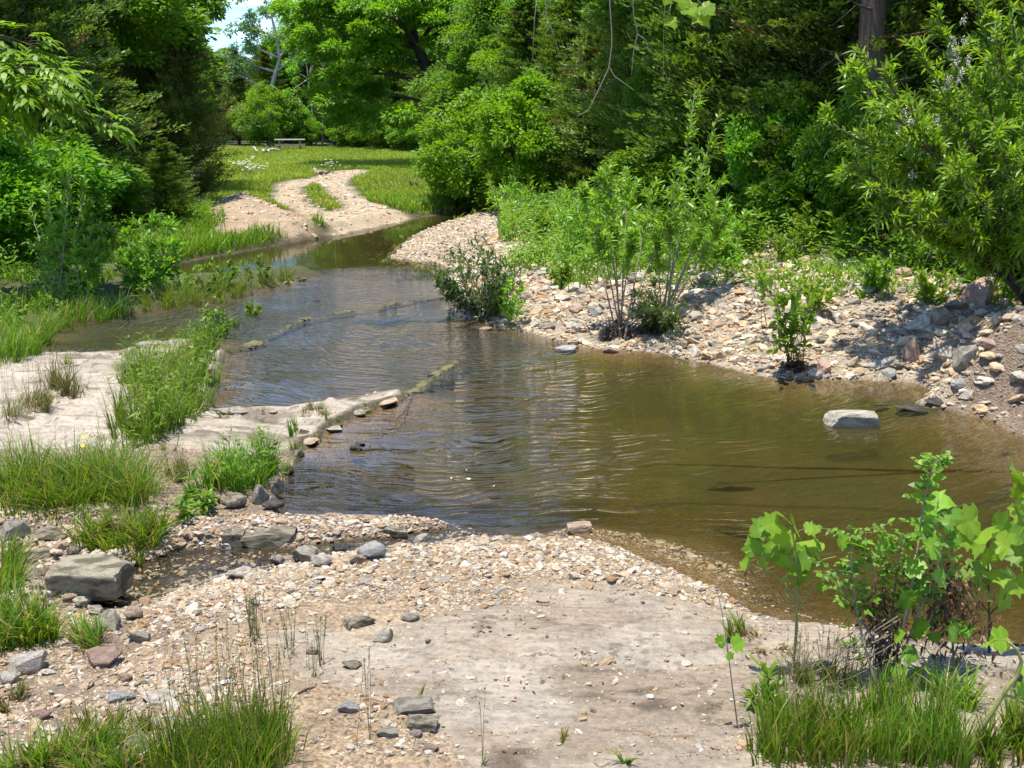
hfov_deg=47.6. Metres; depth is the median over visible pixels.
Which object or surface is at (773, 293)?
cobble
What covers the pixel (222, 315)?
weed plant
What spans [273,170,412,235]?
dirt road
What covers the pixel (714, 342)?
cobble
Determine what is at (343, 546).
stone
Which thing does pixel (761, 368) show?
cobble
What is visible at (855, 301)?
cobble
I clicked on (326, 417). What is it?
grass tuft
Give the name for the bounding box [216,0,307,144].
sycamore tree
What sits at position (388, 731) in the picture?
stone
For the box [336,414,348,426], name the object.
grass fringe
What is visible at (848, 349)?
cobble
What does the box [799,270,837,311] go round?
broad leaved seedling
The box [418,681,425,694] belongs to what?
grass tuft
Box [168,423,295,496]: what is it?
grass tuft
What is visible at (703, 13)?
sycamore tree
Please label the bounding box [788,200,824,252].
weed plant
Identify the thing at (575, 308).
cobble
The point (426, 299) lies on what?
rock ledge
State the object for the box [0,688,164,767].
grass tuft
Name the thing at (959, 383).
cobble
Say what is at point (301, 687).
stone
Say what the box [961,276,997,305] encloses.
boulder
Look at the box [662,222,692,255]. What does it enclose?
weed plant
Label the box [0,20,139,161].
hickory tree
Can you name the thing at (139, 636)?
stone
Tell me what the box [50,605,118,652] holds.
grass tuft
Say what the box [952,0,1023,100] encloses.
cedar tree
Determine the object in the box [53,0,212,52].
broadleaf tree
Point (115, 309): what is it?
grass tuft
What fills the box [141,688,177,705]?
stone
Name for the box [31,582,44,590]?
stone
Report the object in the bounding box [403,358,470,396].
rock ledge
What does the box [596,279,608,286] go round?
cobble
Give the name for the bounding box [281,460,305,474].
grass fringe
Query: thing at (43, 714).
stone
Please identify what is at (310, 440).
rock plate
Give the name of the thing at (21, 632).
grass tuft
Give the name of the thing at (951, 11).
cedar tree
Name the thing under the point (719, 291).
cobble
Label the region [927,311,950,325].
stone
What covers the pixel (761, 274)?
thin seedling
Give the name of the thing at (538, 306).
cobble
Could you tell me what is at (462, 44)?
broadleaf tree
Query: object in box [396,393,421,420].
twig
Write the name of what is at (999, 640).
bent sapling
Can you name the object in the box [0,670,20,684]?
stone
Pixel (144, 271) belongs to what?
bush
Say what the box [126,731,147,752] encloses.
stone
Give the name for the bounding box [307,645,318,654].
stone
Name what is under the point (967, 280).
weed plant
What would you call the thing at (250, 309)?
weed plant
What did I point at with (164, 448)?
grass fringe
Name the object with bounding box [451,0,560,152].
cedar tree
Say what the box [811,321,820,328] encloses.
cobble
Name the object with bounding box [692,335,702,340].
cobble
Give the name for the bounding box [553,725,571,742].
grass tuft
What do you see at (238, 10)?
sky
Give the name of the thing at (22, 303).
bank grass
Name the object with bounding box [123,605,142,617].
stone
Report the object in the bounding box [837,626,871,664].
weed plant
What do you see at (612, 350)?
stone
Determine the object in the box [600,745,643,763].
grass tuft
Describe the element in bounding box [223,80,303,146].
bush
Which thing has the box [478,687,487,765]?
grass tuft
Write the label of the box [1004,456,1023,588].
sycamore seedling
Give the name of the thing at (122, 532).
grass tuft
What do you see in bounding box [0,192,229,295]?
undergrowth
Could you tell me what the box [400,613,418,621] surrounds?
stone
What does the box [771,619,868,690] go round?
grass tuft
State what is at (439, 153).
bush
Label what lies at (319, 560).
stone
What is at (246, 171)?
white wildflowers
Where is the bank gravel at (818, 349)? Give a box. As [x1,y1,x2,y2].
[449,217,1023,434]
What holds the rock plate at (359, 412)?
on the bedrock slab
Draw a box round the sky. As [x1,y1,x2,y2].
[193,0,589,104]
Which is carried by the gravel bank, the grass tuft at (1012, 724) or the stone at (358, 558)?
the stone at (358, 558)
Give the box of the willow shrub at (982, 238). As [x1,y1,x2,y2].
[817,0,1023,304]
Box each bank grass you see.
[0,205,228,325]
[85,195,325,265]
[366,190,470,213]
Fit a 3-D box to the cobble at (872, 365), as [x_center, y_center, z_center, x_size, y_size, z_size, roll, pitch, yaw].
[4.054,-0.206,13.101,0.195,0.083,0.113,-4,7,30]
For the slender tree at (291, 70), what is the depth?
74.09 m
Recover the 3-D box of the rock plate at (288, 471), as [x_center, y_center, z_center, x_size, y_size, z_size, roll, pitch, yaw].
[-1.885,0.745,9.704,0.125,0.112,0.112,1,11,7]
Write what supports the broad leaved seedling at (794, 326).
on the gravel bank
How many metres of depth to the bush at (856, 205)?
17.18 m
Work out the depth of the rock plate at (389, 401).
11.77 m
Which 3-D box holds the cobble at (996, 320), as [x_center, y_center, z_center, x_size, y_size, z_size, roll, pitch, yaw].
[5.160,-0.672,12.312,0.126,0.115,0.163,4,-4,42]
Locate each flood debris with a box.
[586,301,642,341]
[629,299,681,335]
[775,355,811,374]
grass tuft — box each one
[0,303,71,364]
[0,351,59,435]
[0,412,197,526]
[0,518,54,595]
[0,560,81,655]
[0,671,34,713]
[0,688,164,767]
[14,598,77,640]
[21,293,108,335]
[38,336,97,403]
[49,484,187,567]
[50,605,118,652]
[62,688,157,734]
[84,283,155,323]
[99,611,324,767]
[100,374,148,442]
[129,272,215,311]
[153,449,193,482]
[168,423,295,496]
[178,265,249,303]
[225,313,243,329]
[229,264,295,295]
[232,589,329,676]
[281,416,298,436]
[298,399,338,416]
[320,401,331,423]
[354,646,371,744]
[398,173,421,185]
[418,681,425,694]
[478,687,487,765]
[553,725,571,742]
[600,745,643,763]
[713,605,768,643]
[728,626,792,661]
[731,655,902,767]
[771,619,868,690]
[827,649,999,767]
[915,647,1003,711]
[965,676,1023,767]
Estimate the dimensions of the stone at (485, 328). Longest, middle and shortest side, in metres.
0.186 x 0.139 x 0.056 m
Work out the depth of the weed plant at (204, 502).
8.50 m
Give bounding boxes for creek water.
[43,208,1018,609]
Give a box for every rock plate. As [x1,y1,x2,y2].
[136,340,161,345]
[218,406,248,413]
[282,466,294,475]
[294,449,304,457]
[304,437,318,444]
[326,425,341,430]
[354,409,365,416]
[370,397,397,404]
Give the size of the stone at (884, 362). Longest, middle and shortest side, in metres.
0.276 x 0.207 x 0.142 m
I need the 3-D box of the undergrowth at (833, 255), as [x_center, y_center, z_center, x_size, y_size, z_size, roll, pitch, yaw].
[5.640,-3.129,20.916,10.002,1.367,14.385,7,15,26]
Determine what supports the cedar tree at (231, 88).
on the meadow ground at (299, 271)
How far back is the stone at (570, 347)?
14.54 m
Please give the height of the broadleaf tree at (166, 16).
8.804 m
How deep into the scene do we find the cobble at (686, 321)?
15.12 m
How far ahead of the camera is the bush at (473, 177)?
33.34 m
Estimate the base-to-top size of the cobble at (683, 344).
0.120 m
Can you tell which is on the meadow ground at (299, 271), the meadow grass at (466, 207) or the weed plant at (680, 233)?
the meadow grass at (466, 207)
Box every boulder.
[44,554,135,600]
[240,525,296,549]
[822,410,880,429]
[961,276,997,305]
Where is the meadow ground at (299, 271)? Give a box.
[0,110,575,341]
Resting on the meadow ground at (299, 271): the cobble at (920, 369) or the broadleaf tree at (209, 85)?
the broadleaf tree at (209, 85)
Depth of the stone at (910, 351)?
12.99 m
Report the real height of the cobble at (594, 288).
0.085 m
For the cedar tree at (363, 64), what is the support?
on the meadow ground at (299, 271)
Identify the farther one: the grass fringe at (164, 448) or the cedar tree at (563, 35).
the cedar tree at (563, 35)
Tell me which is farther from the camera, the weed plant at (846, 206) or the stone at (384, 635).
the weed plant at (846, 206)
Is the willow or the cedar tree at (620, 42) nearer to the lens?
the willow
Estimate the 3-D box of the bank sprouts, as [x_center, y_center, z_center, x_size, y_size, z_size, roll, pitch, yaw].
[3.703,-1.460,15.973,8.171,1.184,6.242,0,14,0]
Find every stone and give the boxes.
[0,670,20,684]
[1,519,30,540]
[9,650,47,675]
[20,566,40,580]
[23,546,52,560]
[27,525,65,540]
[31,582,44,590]
[31,709,51,719]
[39,565,49,575]
[53,543,67,549]
[66,546,81,554]
[71,596,90,606]
[87,647,122,667]
[88,605,103,614]
[97,609,120,631]
[108,690,135,703]
[117,672,132,681]
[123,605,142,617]
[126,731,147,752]
[128,631,150,642]
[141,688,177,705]
[222,492,246,507]
[222,528,244,547]
[225,566,251,577]
[250,599,259,606]
[251,484,268,504]
[261,498,284,508]
[268,476,282,496]
[269,554,283,564]
[276,683,314,696]
[283,555,295,561]
[291,545,318,561]
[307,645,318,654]
[310,297,320,301]
[311,554,332,566]
[332,543,350,550]
[337,701,358,712]
[342,660,361,669]
[343,616,374,630]
[349,554,366,563]
[357,540,385,557]
[373,627,392,642]
[376,726,398,737]
[381,526,407,538]
[392,694,435,714]
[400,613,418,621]
[406,714,438,731]
[410,729,421,736]
[414,533,430,545]
[422,742,438,751]
[479,327,492,330]
[555,345,579,350]
[566,521,591,534]
[602,347,618,353]
[711,299,724,305]
[792,373,806,379]
[808,369,822,378]
[849,283,875,293]
[871,356,894,368]
[873,402,888,405]
[894,405,927,412]
[902,337,920,362]
[904,314,930,332]
[924,398,943,406]
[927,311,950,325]
[935,345,953,361]
[943,299,965,308]
[952,345,977,373]
[958,390,973,399]
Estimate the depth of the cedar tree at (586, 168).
29.98 m
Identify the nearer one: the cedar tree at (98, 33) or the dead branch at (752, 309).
the dead branch at (752, 309)
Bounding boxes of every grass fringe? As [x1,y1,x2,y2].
[58,350,72,365]
[132,435,144,446]
[156,441,176,450]
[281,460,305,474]
[286,435,305,449]
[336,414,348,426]
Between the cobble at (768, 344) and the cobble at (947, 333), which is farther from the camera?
the cobble at (768, 344)
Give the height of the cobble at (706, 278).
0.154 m
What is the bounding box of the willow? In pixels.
[625,273,690,339]
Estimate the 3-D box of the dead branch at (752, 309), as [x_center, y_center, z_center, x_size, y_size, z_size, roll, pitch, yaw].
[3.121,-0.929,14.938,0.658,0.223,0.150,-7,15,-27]
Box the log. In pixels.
[310,168,330,174]
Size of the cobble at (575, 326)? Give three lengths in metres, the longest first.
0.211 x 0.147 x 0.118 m
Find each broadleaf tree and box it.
[2,0,52,53]
[38,0,222,128]
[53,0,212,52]
[109,0,231,141]
[138,45,223,118]
[160,71,220,143]
[211,46,251,109]
[218,42,296,110]
[258,1,307,101]
[258,21,295,58]
[266,0,499,147]
[283,25,338,105]
[290,15,353,100]
[341,22,435,107]
[403,0,520,131]
[424,26,443,70]
[466,0,585,91]
[519,0,603,83]
[583,0,718,108]
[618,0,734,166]
[727,0,920,90]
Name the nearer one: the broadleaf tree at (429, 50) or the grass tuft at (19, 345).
the grass tuft at (19, 345)
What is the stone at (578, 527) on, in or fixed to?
in the creek water
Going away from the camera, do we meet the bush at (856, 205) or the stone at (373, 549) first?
the stone at (373, 549)
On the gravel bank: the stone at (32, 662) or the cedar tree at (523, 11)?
the stone at (32, 662)
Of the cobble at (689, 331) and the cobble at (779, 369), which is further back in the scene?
the cobble at (689, 331)
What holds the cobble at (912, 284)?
on the gravel bank
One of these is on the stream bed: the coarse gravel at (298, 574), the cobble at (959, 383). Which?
the coarse gravel at (298, 574)
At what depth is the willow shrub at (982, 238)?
12.79 m
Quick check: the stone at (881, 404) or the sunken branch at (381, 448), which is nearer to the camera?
the sunken branch at (381, 448)
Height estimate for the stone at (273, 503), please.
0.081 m
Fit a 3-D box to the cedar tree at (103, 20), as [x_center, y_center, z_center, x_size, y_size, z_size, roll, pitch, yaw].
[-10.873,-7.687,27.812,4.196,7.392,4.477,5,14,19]
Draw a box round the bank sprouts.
[570,255,936,351]
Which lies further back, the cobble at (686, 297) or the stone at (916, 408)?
the cobble at (686, 297)
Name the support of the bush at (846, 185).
on the gravel bank
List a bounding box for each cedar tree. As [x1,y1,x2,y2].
[0,0,84,130]
[0,0,191,165]
[25,0,145,164]
[66,19,167,198]
[113,16,207,196]
[122,137,201,220]
[130,22,261,202]
[197,56,237,141]
[212,48,262,144]
[244,45,290,142]
[287,54,323,144]
[301,52,365,145]
[343,57,384,130]
[349,59,411,118]
[394,53,430,125]
[417,34,449,116]
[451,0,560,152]
[513,0,589,189]
[528,33,631,192]
[532,0,643,179]
[543,0,723,165]
[548,0,695,176]
[599,0,838,204]
[614,0,959,204]
[705,0,996,193]
[765,0,1002,103]
[813,0,949,224]
[886,0,1023,147]
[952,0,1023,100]
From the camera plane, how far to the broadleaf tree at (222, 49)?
95.80 m
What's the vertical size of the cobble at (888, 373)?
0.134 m
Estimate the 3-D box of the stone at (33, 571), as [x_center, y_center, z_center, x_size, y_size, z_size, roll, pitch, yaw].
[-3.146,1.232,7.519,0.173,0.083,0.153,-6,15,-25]
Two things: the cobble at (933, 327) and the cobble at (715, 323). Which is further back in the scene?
the cobble at (715, 323)
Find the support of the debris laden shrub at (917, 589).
on the bedrock slab
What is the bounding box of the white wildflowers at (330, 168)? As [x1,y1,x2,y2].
[323,159,337,173]
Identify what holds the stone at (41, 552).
on the gravel bank
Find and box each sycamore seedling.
[739,511,835,674]
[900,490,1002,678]
[953,502,1023,652]
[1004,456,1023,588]
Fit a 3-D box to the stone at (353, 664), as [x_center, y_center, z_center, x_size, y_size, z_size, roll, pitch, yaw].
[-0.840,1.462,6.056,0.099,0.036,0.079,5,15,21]
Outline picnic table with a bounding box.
[274,139,304,148]
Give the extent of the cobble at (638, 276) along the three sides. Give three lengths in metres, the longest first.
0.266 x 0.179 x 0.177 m
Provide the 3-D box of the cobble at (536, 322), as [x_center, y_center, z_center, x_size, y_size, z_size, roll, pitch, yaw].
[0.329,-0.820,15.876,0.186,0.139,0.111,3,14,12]
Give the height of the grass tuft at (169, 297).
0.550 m
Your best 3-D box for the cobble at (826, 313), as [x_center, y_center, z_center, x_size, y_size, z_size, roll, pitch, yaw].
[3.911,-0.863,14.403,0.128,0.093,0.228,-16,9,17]
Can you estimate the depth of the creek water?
11.63 m
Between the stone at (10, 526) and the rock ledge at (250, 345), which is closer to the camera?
the stone at (10, 526)
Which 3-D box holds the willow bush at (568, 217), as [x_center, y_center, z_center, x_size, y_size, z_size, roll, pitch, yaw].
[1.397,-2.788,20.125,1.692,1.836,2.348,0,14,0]
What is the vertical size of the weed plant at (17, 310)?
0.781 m
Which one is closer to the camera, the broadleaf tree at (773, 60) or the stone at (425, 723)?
the stone at (425, 723)
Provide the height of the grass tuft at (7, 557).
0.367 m
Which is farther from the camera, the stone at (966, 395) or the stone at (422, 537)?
the stone at (966, 395)
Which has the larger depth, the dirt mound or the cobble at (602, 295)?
the dirt mound
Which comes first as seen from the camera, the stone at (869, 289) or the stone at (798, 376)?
the stone at (798, 376)
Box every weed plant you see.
[0,286,30,328]
[161,252,202,289]
[165,467,221,523]
[193,262,219,292]
[199,294,232,336]
[210,250,242,284]
[242,299,262,320]
[243,253,271,281]
[532,211,554,233]
[548,260,571,286]
[567,196,591,223]
[628,208,653,238]
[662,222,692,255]
[706,230,734,259]
[731,203,769,251]
[741,653,785,714]
[766,224,806,263]
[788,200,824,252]
[823,209,869,256]
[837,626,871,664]
[842,202,885,245]
[857,252,900,290]
[890,231,932,270]
[911,266,950,304]
[929,241,967,273]
[956,251,988,283]
[995,258,1022,295]
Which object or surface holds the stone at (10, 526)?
on the gravel bank
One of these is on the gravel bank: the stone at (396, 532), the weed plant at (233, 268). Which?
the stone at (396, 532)
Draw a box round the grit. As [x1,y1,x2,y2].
[259,578,1023,766]
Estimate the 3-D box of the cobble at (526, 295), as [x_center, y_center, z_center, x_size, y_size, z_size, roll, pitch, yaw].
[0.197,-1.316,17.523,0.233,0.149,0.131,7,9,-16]
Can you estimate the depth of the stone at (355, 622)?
6.46 m
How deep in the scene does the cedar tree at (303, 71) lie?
77.15 m
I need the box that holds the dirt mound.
[221,193,304,241]
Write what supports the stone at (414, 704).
on the bedrock slab
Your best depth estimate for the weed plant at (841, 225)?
16.86 m
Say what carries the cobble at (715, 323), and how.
on the gravel bank
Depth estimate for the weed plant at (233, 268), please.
18.87 m
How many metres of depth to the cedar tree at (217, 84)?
81.19 m
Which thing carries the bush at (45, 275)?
on the meadow ground at (299, 271)
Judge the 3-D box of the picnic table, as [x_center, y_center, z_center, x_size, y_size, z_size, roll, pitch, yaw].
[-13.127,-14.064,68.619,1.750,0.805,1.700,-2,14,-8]
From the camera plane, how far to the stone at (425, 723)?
5.32 m
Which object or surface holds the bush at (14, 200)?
on the meadow ground at (299, 271)
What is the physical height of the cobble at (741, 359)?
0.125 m
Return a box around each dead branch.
[262,144,281,152]
[546,301,586,316]
[739,303,771,319]
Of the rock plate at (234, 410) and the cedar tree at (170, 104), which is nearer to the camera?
the rock plate at (234, 410)
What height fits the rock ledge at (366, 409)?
0.150 m
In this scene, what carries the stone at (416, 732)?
on the gravel bank
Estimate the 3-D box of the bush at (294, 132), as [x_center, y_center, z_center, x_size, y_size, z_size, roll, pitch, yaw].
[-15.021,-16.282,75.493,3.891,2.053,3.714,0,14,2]
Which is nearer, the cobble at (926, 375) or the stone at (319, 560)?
the stone at (319, 560)
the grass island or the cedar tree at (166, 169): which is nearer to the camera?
the grass island
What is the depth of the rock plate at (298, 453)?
10.10 m
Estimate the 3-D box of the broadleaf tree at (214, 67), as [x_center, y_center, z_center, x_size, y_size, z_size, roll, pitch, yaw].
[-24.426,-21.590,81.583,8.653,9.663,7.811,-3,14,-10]
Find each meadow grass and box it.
[202,145,537,219]
[206,164,475,220]
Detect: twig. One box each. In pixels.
[363,581,393,590]
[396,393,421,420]
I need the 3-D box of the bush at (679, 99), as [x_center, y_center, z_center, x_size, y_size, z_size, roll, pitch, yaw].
[4.630,-5.283,22.500,2.936,4.197,2.760,5,15,20]
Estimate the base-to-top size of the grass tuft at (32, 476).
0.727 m
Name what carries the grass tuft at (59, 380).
on the bedrock slab
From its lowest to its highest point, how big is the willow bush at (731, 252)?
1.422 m
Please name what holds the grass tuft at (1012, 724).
on the bedrock slab
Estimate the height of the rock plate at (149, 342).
0.055 m
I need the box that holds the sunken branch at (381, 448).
[356,441,416,451]
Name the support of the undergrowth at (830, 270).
on the forest floor
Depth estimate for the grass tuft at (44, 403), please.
11.32 m
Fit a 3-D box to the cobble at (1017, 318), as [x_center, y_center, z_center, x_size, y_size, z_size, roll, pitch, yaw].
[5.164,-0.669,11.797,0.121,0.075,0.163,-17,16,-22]
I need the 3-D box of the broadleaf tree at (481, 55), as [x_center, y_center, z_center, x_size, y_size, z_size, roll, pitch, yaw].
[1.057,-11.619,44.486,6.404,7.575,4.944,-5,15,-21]
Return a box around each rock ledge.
[224,339,268,353]
[268,301,409,336]
[273,277,309,284]
[298,407,371,434]
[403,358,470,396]
[409,298,443,302]
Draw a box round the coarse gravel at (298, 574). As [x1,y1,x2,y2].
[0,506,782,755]
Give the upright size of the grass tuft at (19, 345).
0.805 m
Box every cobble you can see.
[518,292,531,299]
[526,271,533,275]
[530,319,541,326]
[531,304,542,309]
[535,270,546,275]
[538,322,556,329]
[539,287,548,291]
[555,295,570,300]
[564,282,584,291]
[569,303,582,312]
[571,323,585,331]
[575,337,586,342]
[576,288,585,294]
[584,297,591,303]
[587,305,602,316]
[590,286,601,291]
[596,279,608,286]
[597,327,609,339]
[598,291,611,300]
[598,303,608,309]
[608,340,620,344]
[616,295,627,301]
[630,272,646,280]
[634,287,647,292]
[637,334,646,341]
[677,341,687,348]
[682,294,691,300]
[682,318,690,323]
[683,327,694,335]
[689,344,700,357]
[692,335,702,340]
[697,273,711,281]
[707,320,725,327]
[708,339,718,346]
[713,289,723,294]
[713,348,725,359]
[731,316,740,324]
[731,332,736,338]
[733,356,747,365]
[734,272,746,278]
[737,259,751,266]
[743,280,757,285]
[744,338,756,344]
[754,292,761,299]
[756,364,769,371]
[763,341,771,347]
[768,289,778,296]
[778,362,788,371]
[810,336,826,342]
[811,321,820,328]
[817,358,830,373]
[823,310,831,316]
[825,347,835,351]
[837,288,848,294]
[839,315,848,319]
[839,328,849,333]
[840,279,850,284]
[844,346,854,353]
[845,298,860,304]
[851,321,859,326]
[856,312,864,318]
[858,306,866,310]
[861,334,876,343]
[863,362,877,368]
[874,321,883,327]
[882,336,896,344]
[882,368,896,378]
[895,328,908,334]
[896,267,911,277]
[897,287,906,293]
[900,304,913,312]
[904,282,917,287]
[916,366,924,372]
[919,296,936,304]
[921,372,932,378]
[923,333,937,340]
[931,324,941,330]
[945,292,956,297]
[945,330,954,335]
[951,378,965,388]
[958,283,969,288]
[958,315,966,323]
[958,322,975,334]
[976,338,995,349]
[991,315,1002,325]
[1002,312,1015,321]
[1009,370,1023,381]
[1011,314,1023,321]
[1015,305,1023,311]
[1015,344,1023,353]
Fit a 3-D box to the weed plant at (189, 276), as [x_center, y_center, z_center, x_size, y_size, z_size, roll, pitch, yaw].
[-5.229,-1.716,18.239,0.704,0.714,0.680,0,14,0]
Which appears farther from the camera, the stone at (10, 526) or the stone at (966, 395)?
the stone at (966, 395)
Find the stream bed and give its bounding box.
[3,209,1023,645]
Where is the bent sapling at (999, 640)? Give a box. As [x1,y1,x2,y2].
[971,625,1023,747]
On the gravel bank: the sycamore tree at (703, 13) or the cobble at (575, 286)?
the cobble at (575, 286)
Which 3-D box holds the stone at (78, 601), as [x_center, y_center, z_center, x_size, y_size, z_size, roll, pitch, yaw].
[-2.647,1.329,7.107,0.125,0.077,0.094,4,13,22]
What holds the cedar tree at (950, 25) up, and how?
on the forest floor
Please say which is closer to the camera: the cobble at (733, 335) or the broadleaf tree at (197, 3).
the cobble at (733, 335)
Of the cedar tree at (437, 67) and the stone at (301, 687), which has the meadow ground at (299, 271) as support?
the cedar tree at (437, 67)
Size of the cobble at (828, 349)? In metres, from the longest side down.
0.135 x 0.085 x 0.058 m
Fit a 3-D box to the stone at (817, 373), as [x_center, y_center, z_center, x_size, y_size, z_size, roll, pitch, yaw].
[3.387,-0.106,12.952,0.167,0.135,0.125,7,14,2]
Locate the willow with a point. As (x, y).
(656, 318)
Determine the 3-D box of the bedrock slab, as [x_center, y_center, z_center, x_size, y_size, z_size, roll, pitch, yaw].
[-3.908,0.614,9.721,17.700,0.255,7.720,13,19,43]
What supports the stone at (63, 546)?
on the gravel bank
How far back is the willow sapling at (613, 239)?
14.84 m
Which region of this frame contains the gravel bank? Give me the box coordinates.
[0,207,1023,767]
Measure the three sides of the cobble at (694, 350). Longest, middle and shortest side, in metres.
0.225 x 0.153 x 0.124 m
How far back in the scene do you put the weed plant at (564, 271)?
17.55 m
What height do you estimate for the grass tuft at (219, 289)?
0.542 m
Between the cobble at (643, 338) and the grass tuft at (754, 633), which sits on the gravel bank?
the cobble at (643, 338)
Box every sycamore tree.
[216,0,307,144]
[532,0,715,115]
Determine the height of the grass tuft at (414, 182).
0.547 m
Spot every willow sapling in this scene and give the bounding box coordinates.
[21,148,97,299]
[41,216,118,302]
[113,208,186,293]
[565,159,697,340]
[639,84,733,309]
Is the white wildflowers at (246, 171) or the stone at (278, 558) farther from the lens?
the white wildflowers at (246, 171)
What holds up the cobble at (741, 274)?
on the gravel bank
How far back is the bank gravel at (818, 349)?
14.47 m
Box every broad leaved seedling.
[497,276,527,325]
[764,269,817,364]
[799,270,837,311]
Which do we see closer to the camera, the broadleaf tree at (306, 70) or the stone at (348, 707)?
the stone at (348, 707)
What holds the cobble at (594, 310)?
on the gravel bank
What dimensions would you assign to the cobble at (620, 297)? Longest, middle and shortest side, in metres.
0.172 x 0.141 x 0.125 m
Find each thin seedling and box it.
[715,580,744,726]
[753,256,769,324]
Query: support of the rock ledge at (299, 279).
on the stream bed
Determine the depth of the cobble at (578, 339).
14.83 m
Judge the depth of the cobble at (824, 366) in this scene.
13.05 m
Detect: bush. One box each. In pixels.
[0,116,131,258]
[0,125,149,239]
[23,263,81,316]
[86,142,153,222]
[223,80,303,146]
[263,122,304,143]
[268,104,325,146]
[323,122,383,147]
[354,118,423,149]
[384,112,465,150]
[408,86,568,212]
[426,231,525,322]
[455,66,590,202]
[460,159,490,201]
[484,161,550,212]
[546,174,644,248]
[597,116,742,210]
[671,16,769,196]
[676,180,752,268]
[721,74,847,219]
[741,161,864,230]
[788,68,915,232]
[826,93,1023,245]
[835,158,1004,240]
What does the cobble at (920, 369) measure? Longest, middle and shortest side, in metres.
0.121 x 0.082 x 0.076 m
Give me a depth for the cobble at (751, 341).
14.20 m
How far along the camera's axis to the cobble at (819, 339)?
13.80 m
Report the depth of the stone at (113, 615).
6.57 m
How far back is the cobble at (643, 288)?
16.34 m
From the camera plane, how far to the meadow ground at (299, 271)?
21.09 m
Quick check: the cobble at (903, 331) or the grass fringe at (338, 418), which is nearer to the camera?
the grass fringe at (338, 418)
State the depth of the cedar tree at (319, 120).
75.36 m
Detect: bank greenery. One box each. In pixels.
[495,183,763,290]
[498,179,725,280]
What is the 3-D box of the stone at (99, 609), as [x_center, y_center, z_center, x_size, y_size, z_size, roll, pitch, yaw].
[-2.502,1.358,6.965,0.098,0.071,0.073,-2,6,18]
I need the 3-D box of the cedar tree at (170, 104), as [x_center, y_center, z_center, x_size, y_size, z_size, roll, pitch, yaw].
[-8.324,-6.773,29.759,3.346,4.917,3.213,0,14,0]
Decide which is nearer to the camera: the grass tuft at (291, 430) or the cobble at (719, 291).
the grass tuft at (291, 430)
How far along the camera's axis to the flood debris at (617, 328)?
14.85 m
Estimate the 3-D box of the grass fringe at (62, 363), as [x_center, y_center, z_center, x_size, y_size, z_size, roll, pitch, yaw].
[-5.024,-0.309,13.055,0.204,0.205,0.215,4,14,17]
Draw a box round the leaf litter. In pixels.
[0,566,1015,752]
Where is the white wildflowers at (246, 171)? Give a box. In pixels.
[229,160,266,174]
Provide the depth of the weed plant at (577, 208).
22.53 m
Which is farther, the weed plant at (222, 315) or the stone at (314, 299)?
the stone at (314, 299)
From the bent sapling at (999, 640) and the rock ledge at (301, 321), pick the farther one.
the rock ledge at (301, 321)
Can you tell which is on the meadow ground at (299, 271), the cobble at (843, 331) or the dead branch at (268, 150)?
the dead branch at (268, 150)
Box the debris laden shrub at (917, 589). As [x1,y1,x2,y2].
[778,450,964,695]
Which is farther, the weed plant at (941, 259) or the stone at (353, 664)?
the weed plant at (941, 259)
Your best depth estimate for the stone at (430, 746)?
5.17 m
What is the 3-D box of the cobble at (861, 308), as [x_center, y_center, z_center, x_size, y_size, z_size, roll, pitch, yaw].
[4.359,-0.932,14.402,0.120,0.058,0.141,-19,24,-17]
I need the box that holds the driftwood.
[350,441,364,451]
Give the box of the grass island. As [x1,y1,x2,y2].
[94,308,231,450]
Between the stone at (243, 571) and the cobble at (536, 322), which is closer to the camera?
the stone at (243, 571)
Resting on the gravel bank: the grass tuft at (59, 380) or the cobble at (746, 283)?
the cobble at (746, 283)
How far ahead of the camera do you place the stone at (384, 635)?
6.30 m
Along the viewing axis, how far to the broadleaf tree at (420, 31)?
76.19 m
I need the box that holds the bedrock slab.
[0,338,1023,767]
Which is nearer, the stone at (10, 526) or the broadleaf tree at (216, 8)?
the stone at (10, 526)
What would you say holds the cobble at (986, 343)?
on the gravel bank
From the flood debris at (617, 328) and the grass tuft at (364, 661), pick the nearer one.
the grass tuft at (364, 661)
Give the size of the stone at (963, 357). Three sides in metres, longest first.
0.300 x 0.251 x 0.188 m
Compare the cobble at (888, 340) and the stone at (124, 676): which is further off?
the cobble at (888, 340)
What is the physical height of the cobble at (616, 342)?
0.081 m
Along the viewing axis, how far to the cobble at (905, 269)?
15.54 m
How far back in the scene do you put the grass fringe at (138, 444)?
9.95 m
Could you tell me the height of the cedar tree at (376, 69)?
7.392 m
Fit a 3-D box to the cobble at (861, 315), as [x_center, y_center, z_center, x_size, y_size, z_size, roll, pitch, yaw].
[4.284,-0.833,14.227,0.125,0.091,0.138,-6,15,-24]
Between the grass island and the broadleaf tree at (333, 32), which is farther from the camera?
the broadleaf tree at (333, 32)
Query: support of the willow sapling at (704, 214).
on the gravel bank
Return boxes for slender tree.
[281,50,328,145]
[310,53,331,145]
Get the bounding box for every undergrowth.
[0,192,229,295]
[613,180,1011,298]
[642,192,1018,305]
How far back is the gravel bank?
7.30 m
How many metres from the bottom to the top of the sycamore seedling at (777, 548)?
1.139 m

